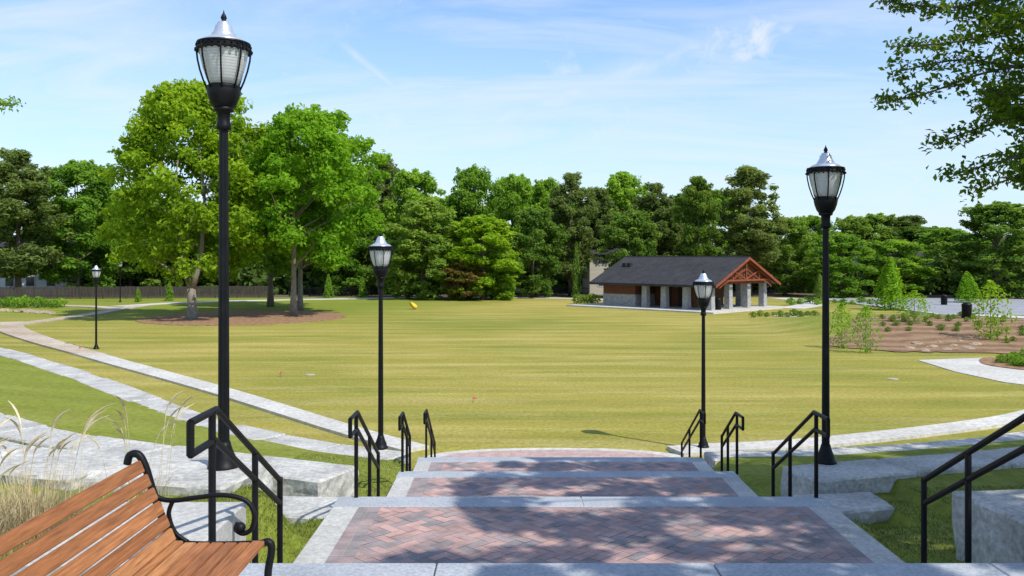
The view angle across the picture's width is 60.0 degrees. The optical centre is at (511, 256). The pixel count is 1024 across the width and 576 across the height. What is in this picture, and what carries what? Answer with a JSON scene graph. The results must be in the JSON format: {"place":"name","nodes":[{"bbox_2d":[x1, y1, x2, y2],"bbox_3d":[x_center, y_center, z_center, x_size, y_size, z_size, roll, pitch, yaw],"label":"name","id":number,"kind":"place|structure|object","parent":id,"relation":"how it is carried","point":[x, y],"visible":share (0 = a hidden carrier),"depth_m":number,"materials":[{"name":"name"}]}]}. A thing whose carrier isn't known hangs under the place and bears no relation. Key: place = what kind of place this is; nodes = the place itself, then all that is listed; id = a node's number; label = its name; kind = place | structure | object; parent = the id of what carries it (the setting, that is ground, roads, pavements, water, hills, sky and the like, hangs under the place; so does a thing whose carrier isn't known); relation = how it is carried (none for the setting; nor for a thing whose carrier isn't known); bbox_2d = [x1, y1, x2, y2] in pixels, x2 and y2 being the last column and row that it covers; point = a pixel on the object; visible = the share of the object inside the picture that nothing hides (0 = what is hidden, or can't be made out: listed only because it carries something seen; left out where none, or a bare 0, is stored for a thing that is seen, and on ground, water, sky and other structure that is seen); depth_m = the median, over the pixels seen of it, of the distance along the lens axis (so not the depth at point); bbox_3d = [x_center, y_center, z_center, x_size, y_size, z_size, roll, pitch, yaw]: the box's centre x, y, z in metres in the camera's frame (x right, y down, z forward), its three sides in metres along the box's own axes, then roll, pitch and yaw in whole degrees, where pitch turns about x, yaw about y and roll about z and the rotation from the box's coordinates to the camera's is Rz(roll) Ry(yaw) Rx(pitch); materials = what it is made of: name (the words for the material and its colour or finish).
{"place":"outdoors","nodes":[
{"label":"outdoors","id":0,"kind":"place"},
{"bbox_2d":[0,321,104,355],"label":"dusty path","id":1,"kind":"structure","parent":0,"point":[18,330],"depth_m":49.17,"materials":[{"name":"grey concrete"}]},
{"bbox_2d":[0,401,114,557],"bbox_3d":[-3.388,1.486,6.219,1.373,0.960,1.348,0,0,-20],"label":"ornamental grass","id":2,"kind":"object","parent":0,"point":[39,507],"depth_m":6.23,"materials":[{"name":"beige plant"}]},
{"bbox_2d":[1,305,127,309],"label":"path","id":3,"kind":"structure","parent":0,"point":[98,307],"depth_m":81.42,"materials":[{"name":"grey concrete"}]},
{"bbox_2d":[23,305,149,324],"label":"dusty path","id":4,"kind":"structure","parent":0,"point":[75,316],"depth_m":69.40,"materials":[{"name":"grey concrete"}]},
{"bbox_2d":[78,390,196,501],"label":"ornamental grass","id":5,"kind":"object","parent":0,"point":[120,431],"depth_m":6.73,"materials":[{"name":"beige plant"}]},
{"bbox_2d":[69,352,428,452],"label":"lawn edge path","id":6,"kind":"structure","parent":0,"point":[323,423],"depth_m":28.04,"materials":[{"name":"concrete"}]},
{"bbox_2d":[114,297,602,306],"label":"path","id":7,"kind":"structure","parent":0,"point":[316,299],"depth_m":95.99,"materials":[{"name":"concrete"}]},
{"bbox_2d":[1,286,1016,296],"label":"forest floor","id":8,"kind":"structure","parent":0,"point":[775,293],"depth_m":106.33,"materials":[{"name":"green plant"}]},
{"bbox_2d":[0,241,82,294],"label":"house","id":9,"kind":"structure","parent":8,"relation":"on","point":[30,281],"depth_m":108.11,"materials":[{"name":"white"}]},
{"bbox_2d":[21,159,124,295],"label":"broadleaf tree","id":10,"kind":"object","parent":8,"relation":"on","point":[83,204],"visible":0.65,"depth_m":102.77,"materials":[{"name":"green plant"}]},
{"bbox_2d":[84,185,174,292],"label":"broadleaf tree","id":11,"kind":"object","parent":8,"relation":"on","point":[140,276],"visible":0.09,"depth_m":111.45,"materials":[{"name":"green plant"}]},
{"bbox_2d":[119,198,216,294],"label":"broadleaf tree","id":12,"kind":"object","parent":8,"relation":"on","point":[159,280],"visible":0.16,"depth_m":107.42,"materials":[{"name":"green plant"}]},
{"bbox_2d":[305,198,387,295],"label":"broadleaf tree","id":13,"kind":"object","parent":8,"relation":"on","point":[354,281],"visible":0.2,"depth_m":105.78,"materials":[{"name":"green plant"}]},
{"bbox_2d":[363,152,401,237],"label":"pine tree","id":14,"kind":"object","parent":8,"relation":"on","point":[393,170],"visible":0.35,"depth_m":117.63,"materials":[{"name":"green plant"}]},
{"bbox_2d":[375,167,453,277],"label":"broadleaf tree","id":15,"kind":"object","parent":8,"relation":"on","point":[406,186],"visible":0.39,"depth_m":111.33,"materials":[{"name":"green plant"}]},
{"bbox_2d":[289,286,588,296],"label":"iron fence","id":16,"kind":"object","parent":8,"relation":"on","point":[377,289],"visible":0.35,"depth_m":103.62,"materials":[{"name":"black metal"}]},
{"bbox_2d":[418,195,478,244],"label":"broadleaf tree","id":17,"kind":"object","parent":8,"relation":"on","point":[443,200],"visible":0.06,"depth_m":123.58,"materials":[{"name":"green plant"}]},
{"bbox_2d":[445,163,497,275],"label":"broadleaf tree","id":18,"kind":"object","parent":8,"relation":"on","point":[477,180],"visible":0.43,"depth_m":119.38,"materials":[{"name":"green plant"}]},
{"bbox_2d":[475,173,552,286],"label":"broadleaf tree","id":19,"kind":"object","parent":8,"relation":"on","point":[520,186],"visible":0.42,"depth_m":111.59,"materials":[{"name":"green plant"}]},
{"bbox_2d":[526,177,571,281],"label":"broadleaf tree","id":20,"kind":"object","parent":8,"relation":"on","point":[542,192],"visible":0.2,"depth_m":118.00,"materials":[{"name":"green plant"}]},
{"bbox_2d":[81,234,1023,294],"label":"undergrowth","id":21,"kind":"object","parent":8,"relation":"on","point":[252,276],"visible":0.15,"depth_m":109.25,"materials":[{"name":"green plant"}]},
{"bbox_2d":[542,172,599,295],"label":"pine tree","id":22,"kind":"object","parent":8,"relation":"on","point":[577,229],"visible":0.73,"depth_m":104.47,"materials":[{"name":"green plant"}]},
{"bbox_2d":[572,186,618,268],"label":"pine tree","id":23,"kind":"object","parent":8,"relation":"on","point":[602,205],"visible":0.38,"depth_m":110.00,"materials":[{"name":"green plant"}]},
{"bbox_2d":[580,238,630,294],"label":"house","id":24,"kind":"structure","parent":8,"relation":"on","point":[596,270],"depth_m":108.77,"materials":[{"name":"beige paint"}]},
{"bbox_2d":[592,170,653,226],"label":"broadleaf tree","id":25,"kind":"object","parent":8,"relation":"on","point":[622,190],"visible":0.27,"depth_m":119.10,"materials":[{"name":"green plant"}]},
{"bbox_2d":[629,182,685,255],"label":"pine tree","id":26,"kind":"object","parent":8,"relation":"on","point":[661,208],"visible":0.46,"depth_m":107.99,"materials":[{"name":"green plant"}]},
{"bbox_2d":[657,193,710,255],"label":"broadleaf tree","id":27,"kind":"object","parent":8,"relation":"on","point":[679,253],"visible":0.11,"depth_m":114.53,"materials":[{"name":"green plant"}]},
{"bbox_2d":[699,188,747,287],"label":"broadleaf tree","id":28,"kind":"object","parent":8,"relation":"on","point":[719,198],"visible":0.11,"depth_m":131.00,"materials":[{"name":"green plant"}]},
{"bbox_2d":[709,164,790,295],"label":"pine tree","id":29,"kind":"object","parent":8,"relation":"on","point":[761,228],"visible":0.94,"depth_m":103.07,"materials":[{"name":"green plant"}]},
{"bbox_2d":[752,215,819,294],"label":"broadleaf tree","id":30,"kind":"object","parent":8,"relation":"on","point":[798,234],"visible":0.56,"depth_m":105.42,"materials":[{"name":"green plant"}]},
{"bbox_2d":[784,215,838,290],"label":"broadleaf tree","id":31,"kind":"object","parent":8,"relation":"on","point":[813,222],"visible":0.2,"depth_m":117.95,"materials":[{"name":"green plant"}]},
{"bbox_2d":[829,214,880,248],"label":"broadleaf tree","id":32,"kind":"object","parent":8,"relation":"on","point":[854,225],"visible":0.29,"depth_m":125.57,"materials":[{"name":"green plant"}]},
{"bbox_2d":[861,212,913,247],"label":"broadleaf tree","id":33,"kind":"object","parent":8,"relation":"on","point":[879,223],"visible":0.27,"depth_m":128.73,"materials":[{"name":"green plant"}]},
{"bbox_2d":[851,251,934,293],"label":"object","id":34,"kind":"structure","parent":8,"relation":"on","point":[919,253],"depth_m":112.04,"materials":[{"name":"green plant"}]},
{"bbox_2d":[854,239,943,295],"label":"broadleaf tree","id":35,"kind":"object","parent":8,"relation":"on","point":[915,269],"visible":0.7,"depth_m":102.55,"materials":[{"name":"green plant"}]},
{"bbox_2d":[880,225,947,257],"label":"broadleaf tree","id":36,"kind":"object","parent":8,"relation":"on","point":[914,232],"visible":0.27,"depth_m":125.74,"materials":[{"name":"green plant"}]},
{"bbox_2d":[913,227,976,282],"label":"broadleaf tree","id":37,"kind":"object","parent":8,"relation":"on","point":[943,233],"visible":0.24,"depth_m":112.33,"materials":[{"name":"green plant"}]},
{"bbox_2d":[0,297,1023,562],"bbox_3d":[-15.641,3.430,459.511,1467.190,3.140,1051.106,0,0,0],"label":"ground","id":38,"kind":"structure","parent":0,"point":[544,373],"depth_m":32.79,"materials":[{"name":"green plant"}]},
{"bbox_2d":[0,96,25,112],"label":"overhanging tree","id":39,"kind":"object","parent":38,"relation":"on","point":[5,103],"visible":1,"depth_m":16.14,"materials":[{"name":"green plant"}]},
{"bbox_2d":[0,147,79,295],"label":"pine tree","id":40,"kind":"object","parent":38,"relation":"on","point":[21,177],"visible":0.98,"depth_m":97.63,"materials":[{"name":"green plant"}]},
{"bbox_2d":[91,264,101,348],"bbox_3d":[-21.100,2.530,45.000,0.529,4.340,0.534,0,0,44],"label":"street lamp","id":41,"kind":"object","parent":38,"relation":"on","point":[96,271],"visible":1,"depth_m":44.95,"materials":[{"name":"black metal"}]},
{"bbox_2d":[10,502,245,575],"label":"deck side slab","id":42,"kind":"structure","parent":38,"relation":"on","point":[190,521],"depth_m":5.94,"materials":[{"name":"stone"}]},
{"bbox_2d":[0,441,272,495],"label":"seat wall","id":43,"kind":"structure","parent":38,"relation":"on","point":[192,475],"depth_m":8.33,"materials":[{"name":"stone"}]},
{"bbox_2d":[194,10,252,470],"bbox_3d":[-2.730,-0.160,8.400,0.534,4.340,0.529,0,0,0],"label":"street lamp","id":44,"kind":"object","parent":43,"relation":"on","point":[223,51],"visible":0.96,"depth_m":8.35,"materials":[{"name":"black metal"}]},
{"bbox_2d":[0,285,274,298],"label":"wooden fence","id":45,"kind":"object","parent":38,"relation":"on","point":[46,292],"visible":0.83,"depth_m":98.67,"materials":[{"name":"brown wood"}]},
{"bbox_2d":[0,413,358,496],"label":"seat wall","id":46,"kind":"structure","parent":38,"relation":"on","point":[305,478],"depth_m":12.34,"materials":[{"name":"stone"}]},
{"bbox_2d":[0,347,408,464],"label":"path","id":47,"kind":"structure","parent":38,"relation":"on","point":[126,392],"depth_m":22.56,"materials":[{"name":"grey concrete"}]},
{"bbox_2d":[367,231,393,449],"bbox_3d":[-2.620,1.660,17.700,0.534,4.340,0.529,0,0,-11],"label":"street lamp","id":48,"kind":"object","parent":47,"relation":"on","point":[380,249],"visible":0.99,"depth_m":17.65,"materials":[{"name":"black metal"}]},
{"bbox_2d":[136,310,345,325],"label":"mulch bed","id":49,"kind":"object","parent":38,"relation":"on","point":[247,317],"visible":0.88,"depth_m":66.69,"materials":[{"name":"brown soil"}]},
{"bbox_2d":[92,78,282,318],"bbox_3d":[-24.038,-4.298,65.822,13.978,18.169,13.330,0,0,-17],"label":"shade tree","id":50,"kind":"object","parent":49,"relation":"on","point":[167,118],"visible":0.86,"depth_m":63.54,"materials":[{"name":"green plant"}]},
{"bbox_2d":[210,102,391,315],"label":"shade tree","id":51,"kind":"object","parent":49,"relation":"on","point":[328,148],"visible":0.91,"depth_m":67.52,"materials":[{"name":"green plant"}]},
{"bbox_2d":[207,137,318,306],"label":"shade tree","id":52,"kind":"object","parent":38,"relation":"on","point":[272,267],"visible":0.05,"depth_m":79.72,"materials":[{"name":"green plant"}]},
{"bbox_2d":[273,496,338,523],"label":"stone slab","id":53,"kind":"structure","parent":38,"relation":"on","point":[297,509],"depth_m":10.38,"materials":[{"name":"stone"}]},
{"bbox_2d":[263,158,370,310],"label":"shade tree","id":54,"kind":"object","parent":38,"relation":"on","point":[300,306],"visible":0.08,"depth_m":76.95,"materials":[{"name":"green plant"}]},
{"bbox_2d":[323,274,334,297],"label":"columnar shrub","id":55,"kind":"object","parent":38,"relation":"on","point":[328,291],"visible":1,"depth_m":99.69,"materials":[{"name":"green plant"}]},
{"bbox_2d":[376,197,471,299],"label":"broadleaf tree","id":56,"kind":"object","parent":38,"relation":"on","point":[424,215],"visible":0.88,"depth_m":95.80,"materials":[{"name":"green plant"}]},
{"bbox_2d":[439,259,485,300],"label":"broadleaf tree","id":57,"kind":"object","parent":38,"relation":"on","point":[471,275],"visible":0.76,"depth_m":93.74,"materials":[{"name":"green plant"}]},
{"bbox_2d":[432,214,522,299],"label":"broadleaf tree","id":58,"kind":"object","parent":38,"relation":"on","point":[494,229],"visible":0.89,"depth_m":94.59,"materials":[{"name":"green plant"}]},
{"bbox_2d":[480,249,526,296],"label":"broadleaf tree","id":59,"kind":"object","parent":38,"relation":"on","point":[492,292],"visible":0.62,"depth_m":95.91,"materials":[{"name":"green plant"}]},
{"bbox_2d":[507,206,570,297],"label":"broadleaf tree","id":60,"kind":"object","parent":38,"relation":"on","point":[534,252],"visible":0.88,"depth_m":99.62,"materials":[{"name":"green plant"}]},
{"bbox_2d":[413,457,713,471],"bbox_3d":[0.891,4.396,15.043,5.220,1.408,2.545,0,0,0],"label":"stair landing","id":61,"kind":"object","parent":38,"relation":"on","point":[566,464],"visible":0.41,"depth_m":15.75,"materials":[{"name":"brick"}]},
{"bbox_2d":[398,411,410,471],"bbox_3d":[-1.624,3.020,13.455,0.039,1.419,1.329,0,0,0],"label":"handrail","id":62,"kind":"object","parent":61,"relation":"on","point":[402,420],"visible":0.87,"depth_m":13.27,"materials":[{"name":"black metal"}]},
{"bbox_2d":[720,411,743,474],"bbox_3d":[3.336,3.020,13.455,0.039,1.419,1.329,0,0,0],"label":"handrail","id":63,"kind":"object","parent":61,"relation":"on","point":[728,433],"visible":0.9,"depth_m":13.64,"materials":[{"name":"black metal"}]},
{"bbox_2d":[386,471,758,497],"bbox_3d":[0.808,4.146,11.732,4.980,1.908,2.905,0,0,0],"label":"stair landing","id":64,"kind":"object","parent":38,"relation":"on","point":[459,484],"visible":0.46,"depth_m":12.42,"materials":[{"name":"brick"}]},
{"bbox_2d":[348,410,379,497],"bbox_3d":[-1.599,2.410,9.680,0.039,1.639,1.879,0,0,0],"label":"handrail","id":65,"kind":"object","parent":64,"relation":"on","point":[356,431],"visible":0.84,"depth_m":9.42,"materials":[{"name":"black metal"}]},
{"bbox_2d":[771,410,829,497],"bbox_3d":[3.122,2.410,9.680,0.039,1.639,1.879,0,0,0],"label":"handrail","id":66,"kind":"object","parent":64,"relation":"on","point":[815,430],"visible":0.84,"depth_m":9.57,"materials":[{"name":"black metal"}]},
{"bbox_2d":[571,242,581,296],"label":"columnar shrub","id":67,"kind":"object","parent":38,"relation":"on","point":[576,287],"visible":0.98,"depth_m":100.64,"materials":[{"name":"green plant"}]},
{"bbox_2d":[293,497,904,566],"bbox_3d":[0.707,3.786,7.673,4.980,2.628,2.925,0,0,0],"label":"stair landing","id":68,"kind":"object","parent":38,"relation":"on","point":[437,530],"visible":0.9,"depth_m":7.97,"materials":[{"name":"brick"}]},
{"bbox_2d":[186,406,282,562],"bbox_3d":[-1.701,1.685,5.595,0.039,1.649,1.849,0,0,0],"label":"handrail","id":69,"kind":"object","parent":68,"relation":"on","point":[212,443],"visible":0.91,"depth_m":5.26,"materials":[{"name":"black metal"}]},
{"bbox_2d":[921,413,1023,562],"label":"handrail","id":70,"kind":"object","parent":68,"relation":"on","point":[969,477],"visible":1,"depth_m":5.86,"materials":[{"name":"black metal"}]},
{"bbox_2d":[174,453,1023,562],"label":"turf blades","id":71,"kind":"object","parent":38,"relation":"on","point":[372,478],"visible":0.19,"depth_m":8.61,"materials":[{"name":"green plant"}]},
{"bbox_2d":[596,208,662,270],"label":"broadleaf tree","id":72,"kind":"object","parent":38,"relation":"on","point":[631,223],"visible":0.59,"depth_m":98.63,"materials":[{"name":"green plant"}]},
{"bbox_2d":[239,563,1023,575],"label":"deck","id":73,"kind":"structure","parent":38,"relation":"on","point":[643,569],"depth_m":4.94,"materials":[{"name":"concrete"}]},
{"bbox_2d":[0,450,274,575],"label":"park bench","id":74,"kind":"object","parent":73,"relation":"on","point":[170,550],"visible":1,"depth_m":3.74,"materials":[{"name":"brown wood"}]},
{"bbox_2d":[566,256,788,313],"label":"pavilion","id":75,"kind":"structure","parent":38,"relation":"on","point":[655,283],"depth_m":80.03,"materials":[{"name":"concrete"}]},
{"bbox_2d":[671,175,723,255],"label":"pine tree","id":76,"kind":"object","parent":38,"relation":"on","point":[699,195],"visible":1,"depth_m":100.25,"materials":[{"name":"green plant"}]},
{"bbox_2d":[810,274,821,303],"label":"young tree","id":77,"kind":"object","parent":38,"relation":"on","point":[818,286],"visible":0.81,"depth_m":87.25,"materials":[{"name":"green plant"}]},
{"bbox_2d":[803,233,878,297],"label":"broadleaf tree","id":78,"kind":"object","parent":38,"relation":"on","point":[845,247],"visible":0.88,"depth_m":99.55,"materials":[{"name":"green plant"}]},
{"bbox_2d":[793,492,894,523],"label":"stone slab","id":79,"kind":"structure","parent":38,"relation":"on","point":[867,507],"depth_m":10.46,"materials":[{"name":"stone"}]},
{"bbox_2d":[704,431,1023,467],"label":"seat wall","id":80,"kind":"structure","parent":38,"relation":"on","point":[712,459],"depth_m":17.71,"materials":[{"name":"stone"}]},
{"bbox_2d":[852,305,883,352],"bbox_3d":[17.332,3.522,43.138,1.419,2.355,1.501,0,0,16],"label":"young tree","id":81,"kind":"object","parent":38,"relation":"on","point":[866,308],"visible":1,"depth_m":43.07,"materials":[{"name":"green plant"}]},
{"bbox_2d":[869,258,909,309],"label":"young tree","id":82,"kind":"object","parent":38,"relation":"on","point":[890,276],"visible":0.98,"depth_m":77.37,"materials":[{"name":"green plant"}]},
{"bbox_2d":[780,447,1023,496],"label":"seat wall","id":83,"kind":"structure","parent":38,"relation":"on","point":[882,475],"depth_m":11.72,"materials":[{"name":"stone"}]},
{"bbox_2d":[805,145,846,464],"bbox_3d":[4.280,0.650,12.100,0.534,4.340,0.529,0,0,-23],"label":"street lamp","id":84,"kind":"object","parent":83,"relation":"on","point":[825,173],"visible":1,"depth_m":12.05,"materials":[{"name":"black metal"}]},
{"bbox_2d":[829,315,1023,353],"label":"slope mulch bed","id":85,"kind":"object","parent":38,"relation":"on","point":[898,338],"visible":0.59,"depth_m":48.20,"materials":[{"name":"brown soil"}]},
{"bbox_2d":[829,302,853,348],"bbox_3d":[16.735,3.517,45.330,1.404,2.347,1.485,0,0,33],"label":"young tree","id":86,"kind":"object","parent":85,"relation":"on","point":[841,306],"visible":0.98,"depth_m":45.22,"materials":[{"name":"green plant"}]},
{"bbox_2d":[892,290,934,322],"bbox_3d":[24.004,3.003,53.383,2.383,1.972,2.253,0,0,-44],"label":"shrub","id":87,"kind":"object","parent":85,"relation":"on","point":[922,300],"visible":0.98,"depth_m":53.18,"materials":[{"name":"green plant"}]},
{"bbox_2d":[961,302,971,317],"bbox_3d":[28.782,3.420,56.130,0.640,1.060,0.640,0,0,0],"label":"litter bin","id":88,"kind":"object","parent":85,"relation":"on","point":[966,309],"visible":0.89,"depth_m":55.90,"materials":[{"name":"black metal"}]},
{"bbox_2d":[971,280,1017,340],"bbox_3d":[25.707,2.875,47.251,2.222,3.281,2.350,0,0,25],"label":"young tree","id":89,"kind":"object","parent":85,"relation":"on","point":[990,284],"visible":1,"depth_m":47.15,"materials":[{"name":"green plant"}]},
{"bbox_2d":[829,298,1023,314],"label":"parking lot","id":90,"kind":"structure","parent":38,"relation":"on","point":[951,307],"depth_m":83.99,"materials":[{"name":"grey asphalt"}]},
{"bbox_2d":[869,0,1023,208],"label":"overhanging tree","id":91,"kind":"object","parent":38,"relation":"on","point":[1007,21],"visible":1,"depth_m":11.76,"materials":[{"name":"green plant"}]},
{"bbox_2d":[954,271,984,302],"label":"young tree","id":92,"kind":"object","parent":38,"relation":"on","point":[966,288],"visible":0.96,"depth_m":89.29,"materials":[{"name":"green plant"}]},
{"bbox_2d":[930,200,1023,298],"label":"broadleaf tree","id":93,"kind":"object","parent":38,"relation":"on","point":[1009,220],"visible":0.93,"depth_m":98.62,"materials":[{"name":"green plant"}]},
{"bbox_2d":[952,489,1023,563],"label":"seat wall","id":94,"kind":"structure","parent":38,"relation":"on","point":[997,526],"depth_m":7.33,"materials":[{"name":"stone"}]},
{"bbox_2d":[0,0,1023,252],"label":"sky","id":95,"kind":"structure","parent":0,"point":[668,93],"materials":[{"name":"blue"}]},
{"bbox_2d":[427,448,680,457],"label":"walkway","id":96,"kind":"structure","parent":0,"point":[551,452],"depth_m":20.91,"materials":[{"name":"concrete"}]},
{"bbox_2d":[423,409,435,457],"bbox_3d":[-1.575,3.745,17.020,0.039,1.869,2.199,0,0,0],"label":"handrail","id":97,"kind":"object","parent":96,"relation":"on","point":[430,429],"visible":0.85,"depth_m":16.78,"materials":[{"name":"black metal"}]},
{"bbox_2d":[681,409,705,457],"bbox_3d":[3.465,3.745,17.020,0.039,1.869,2.199,0,0,0],"label":"handrail","id":98,"kind":"object","parent":96,"relation":"on","point":[689,433],"visible":0.85,"depth_m":16.89,"materials":[{"name":"black metal"}]},
{"bbox_2d":[771,298,821,308],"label":"path","id":99,"kind":"structure","parent":0,"point":[811,304],"depth_m":84.35,"materials":[{"name":"concrete"}]},
{"bbox_2d":[667,409,1023,456],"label":"lawn edge path","id":100,"kind":"structure","parent":0,"point":[985,423],"depth_m":22.75,"materials":[{"name":"concrete"}]},
{"bbox_2d":[692,269,714,447],"bbox_3d":[4.640,2.470,21.500,0.534,4.340,0.529,0,0,-34],"label":"street lamp","id":101,"kind":"object","parent":100,"relation":"on","point":[703,284],"visible":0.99,"depth_m":21.45,"materials":[{"name":"black metal"}]},
{"bbox_2d":[772,314,1023,318],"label":"path","id":102,"kind":"structure","parent":0,"point":[1018,317],"depth_m":58.52,"materials":[{"name":"concrete"}]},
{"bbox_2d":[888,215,930,250],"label":"pine tree","id":103,"kind":"object","parent":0,"point":[913,220],"visible":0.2,"depth_m":127.78,"materials":[{"name":"green plant"}]},
{"bbox_2d":[918,358,1023,384],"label":"side plaza","id":104,"kind":"structure","parent":0,"point":[975,367],"depth_m":36.62,"materials":[{"name":"concrete"}]},
{"bbox_2d":[980,357,1023,369],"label":"plaza mulch bed","id":105,"kind":"object","parent":104,"relation":"on","point":[989,361],"visible":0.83,"depth_m":38.11,"materials":[{"name":"brown soil"}]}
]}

